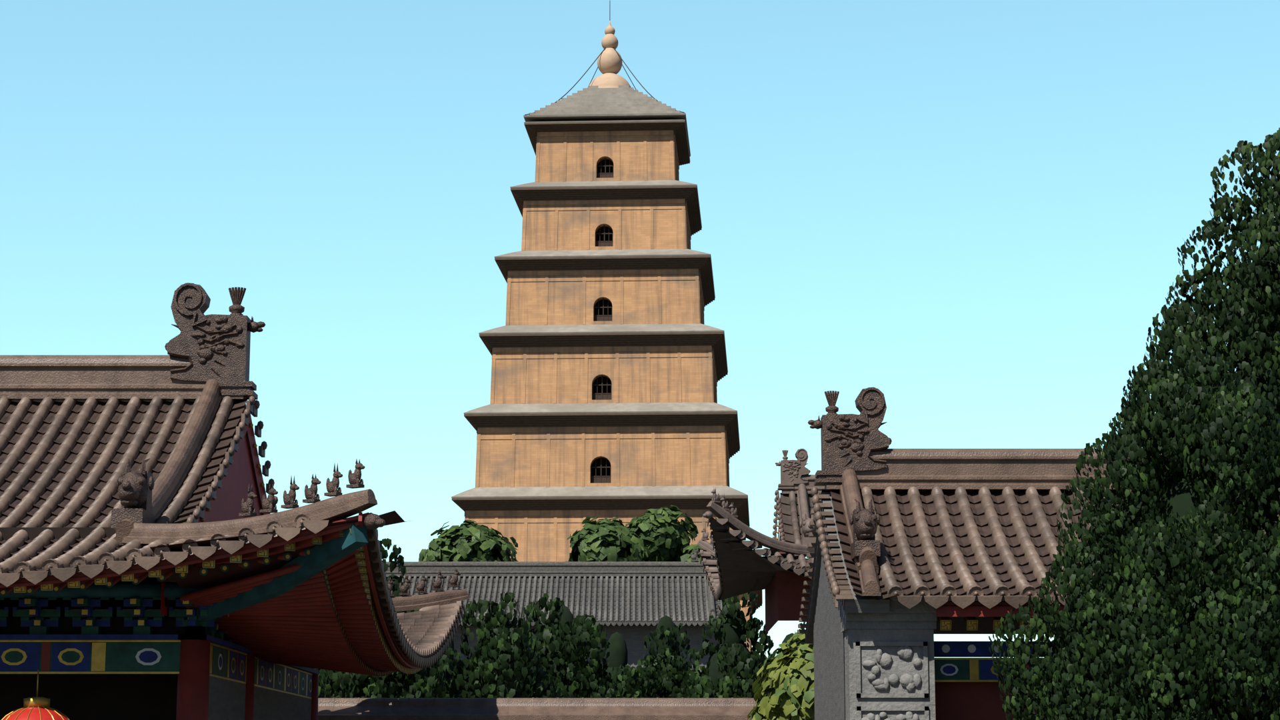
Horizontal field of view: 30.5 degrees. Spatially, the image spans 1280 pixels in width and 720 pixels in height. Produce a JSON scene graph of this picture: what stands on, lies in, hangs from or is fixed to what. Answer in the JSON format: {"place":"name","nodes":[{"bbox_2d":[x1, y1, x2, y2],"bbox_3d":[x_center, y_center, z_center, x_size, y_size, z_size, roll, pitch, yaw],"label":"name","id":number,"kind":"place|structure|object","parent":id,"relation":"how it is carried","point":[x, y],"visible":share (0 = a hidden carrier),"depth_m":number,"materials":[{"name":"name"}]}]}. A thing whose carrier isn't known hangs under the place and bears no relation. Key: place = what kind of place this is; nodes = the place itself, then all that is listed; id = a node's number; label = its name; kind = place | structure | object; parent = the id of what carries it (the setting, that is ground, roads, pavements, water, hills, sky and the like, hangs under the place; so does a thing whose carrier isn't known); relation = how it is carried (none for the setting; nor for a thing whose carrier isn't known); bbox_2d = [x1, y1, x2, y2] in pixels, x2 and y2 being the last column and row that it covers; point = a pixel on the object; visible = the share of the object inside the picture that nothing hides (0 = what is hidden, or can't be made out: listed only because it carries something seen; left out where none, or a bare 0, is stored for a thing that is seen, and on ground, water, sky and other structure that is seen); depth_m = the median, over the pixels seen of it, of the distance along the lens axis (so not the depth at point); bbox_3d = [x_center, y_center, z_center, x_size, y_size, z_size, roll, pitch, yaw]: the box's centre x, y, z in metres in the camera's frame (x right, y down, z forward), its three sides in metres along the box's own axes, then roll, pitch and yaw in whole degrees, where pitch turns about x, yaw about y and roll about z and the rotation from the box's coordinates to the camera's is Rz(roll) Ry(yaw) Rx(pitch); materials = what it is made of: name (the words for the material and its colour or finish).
{"place":"outdoors","nodes":[
{"label":"outdoors","id":0,"kind":"place"},
{"bbox_2d":[0,282,469,719],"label":"hall","id":1,"kind":"structure","parent":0,"point":[161,557],"depth_m":29.47,"materials":[{"name":"brown tile"}]},
{"bbox_2d":[314,668,328,697],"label":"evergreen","id":2,"kind":"object","parent":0,"point":[318,669],"depth_m":76.20,"materials":[{"name":"green plant"}]},
{"bbox_2d":[318,697,757,719],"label":"courtyard wall","id":3,"kind":"structure","parent":0,"point":[535,709],"depth_m":39.38,"materials":[{"name":"stone"}]},
{"bbox_2d":[385,561,722,671],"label":"building","id":4,"kind":"structure","parent":0,"point":[633,603],"depth_m":114.31,"materials":[{"name":"grey tile"}]},
{"bbox_2d":[690,546,713,561],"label":"central hall ridge beasts","id":5,"kind":"object","parent":4,"relation":"on","point":[694,557],"visible":0.51,"depth_m":116.00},
{"bbox_2d":[0,0,1279,657],"label":"sky","id":6,"kind":"structure","parent":0,"point":[975,215],"materials":[{"name":"blue"}]},
{"bbox_2d":[696,448,824,634],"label":"temple building","id":7,"kind":"structure","parent":0,"point":[776,571],"depth_m":56.44,"materials":[{"name":"brown tile"}]},
{"bbox_2d":[798,622,805,641],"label":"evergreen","id":8,"kind":"object","parent":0,"point":[804,623],"visible":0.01,"depth_m":68.27,"materials":[{"name":"green plant"}]},
{"bbox_2d":[797,387,1278,719],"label":"hall","id":9,"kind":"structure","parent":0,"point":[916,550],"depth_m":29.24,"materials":[{"name":"brown tile"}]},
{"label":"ground","id":10,"kind":"structure","parent":0,"visible":0},
{"bbox_2d":[318,538,449,697],"bbox_3d":[-6.608,8.468,61.555,3.794,7.700,3.002,0,-10,0],"label":"evergreen","id":11,"kind":"object","parent":10,"relation":"on","point":[394,685],"visible":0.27,"depth_m":61.08,"materials":[{"name":"green plant"}]},
{"bbox_2d":[420,638,463,695],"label":"evergreen","id":12,"kind":"object","parent":10,"relation":"on","point":[447,660],"visible":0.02,"depth_m":75.62,"materials":[{"name":"green plant"}]},
{"bbox_2d":[418,520,517,561],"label":"broadleaf","id":13,"kind":"object","parent":10,"relation":"on","point":[469,541],"visible":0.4,"depth_m":128.53,"materials":[{"name":"green plant"}]},
{"bbox_2d":[438,591,561,697],"bbox_3d":[-3.795,9.362,62.791,3.881,6.368,3.279,0,-10,0],"label":"evergreen","id":14,"kind":"object","parent":10,"relation":"on","point":[497,664],"visible":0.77,"depth_m":62.53,"materials":[{"name":"green plant"}]},
{"bbox_2d":[518,593,622,697],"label":"evergreen","id":15,"kind":"object","parent":10,"relation":"on","point":[559,639],"visible":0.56,"depth_m":66.29,"materials":[{"name":"green plant"}]},
{"bbox_2d":[566,515,644,561],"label":"broadleaf","id":16,"kind":"object","parent":10,"relation":"on","point":[605,540],"visible":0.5,"depth_m":126.58,"materials":[{"name":"green plant"}]},
{"bbox_2d":[451,1,762,651],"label":"pagoda","id":17,"kind":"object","parent":10,"relation":"on","point":[605,345],"visible":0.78,"depth_m":205.65,"materials":[{"name":"brick"}]},
{"bbox_2d":[594,632,663,697],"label":"evergreen","id":18,"kind":"object","parent":10,"relation":"on","point":[639,681],"visible":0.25,"depth_m":74.68,"materials":[{"name":"green plant"}]},
{"bbox_2d":[625,504,698,561],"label":"broadleaf","id":19,"kind":"object","parent":10,"relation":"on","point":[663,534],"visible":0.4,"depth_m":129.87,"materials":[{"name":"green plant"}]},
{"bbox_2d":[636,615,702,697],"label":"evergreen","id":20,"kind":"object","parent":10,"relation":"on","point":[669,665],"visible":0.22,"depth_m":76.26,"materials":[{"name":"green plant"}]},
{"bbox_2d":[680,544,739,611],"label":"broadleaf","id":21,"kind":"object","parent":10,"relation":"on","point":[686,557],"visible":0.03,"depth_m":128.15,"materials":[{"name":"green plant"}]},
{"bbox_2d":[680,591,774,697],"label":"evergreen","id":22,"kind":"object","parent":10,"relation":"on","point":[735,665],"visible":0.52,"depth_m":70.32,"materials":[{"name":"green plant"}]},
{"bbox_2d":[747,632,814,719],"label":"yellow green tree","id":23,"kind":"object","parent":10,"relation":"on","point":[783,687],"visible":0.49,"depth_m":37.20,"materials":[{"name":"green plant"}]},
{"bbox_2d":[779,631,798,654],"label":"evergreen","id":24,"kind":"object","parent":10,"relation":"on","point":[788,637],"depth_m":74.62,"materials":[{"name":"green plant"}]},
{"bbox_2d":[988,350,1279,719],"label":"tree","id":25,"kind":"object","parent":10,"relation":"on","point":[1171,611],"visible":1,"depth_m":23.06,"materials":[{"name":"green plant"}]},
{"bbox_2d":[1126,127,1279,438],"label":"tree","id":26,"kind":"object","parent":10,"relation":"on","point":[1245,314],"visible":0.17,"depth_m":32.88,"materials":[{"name":"green plant"}]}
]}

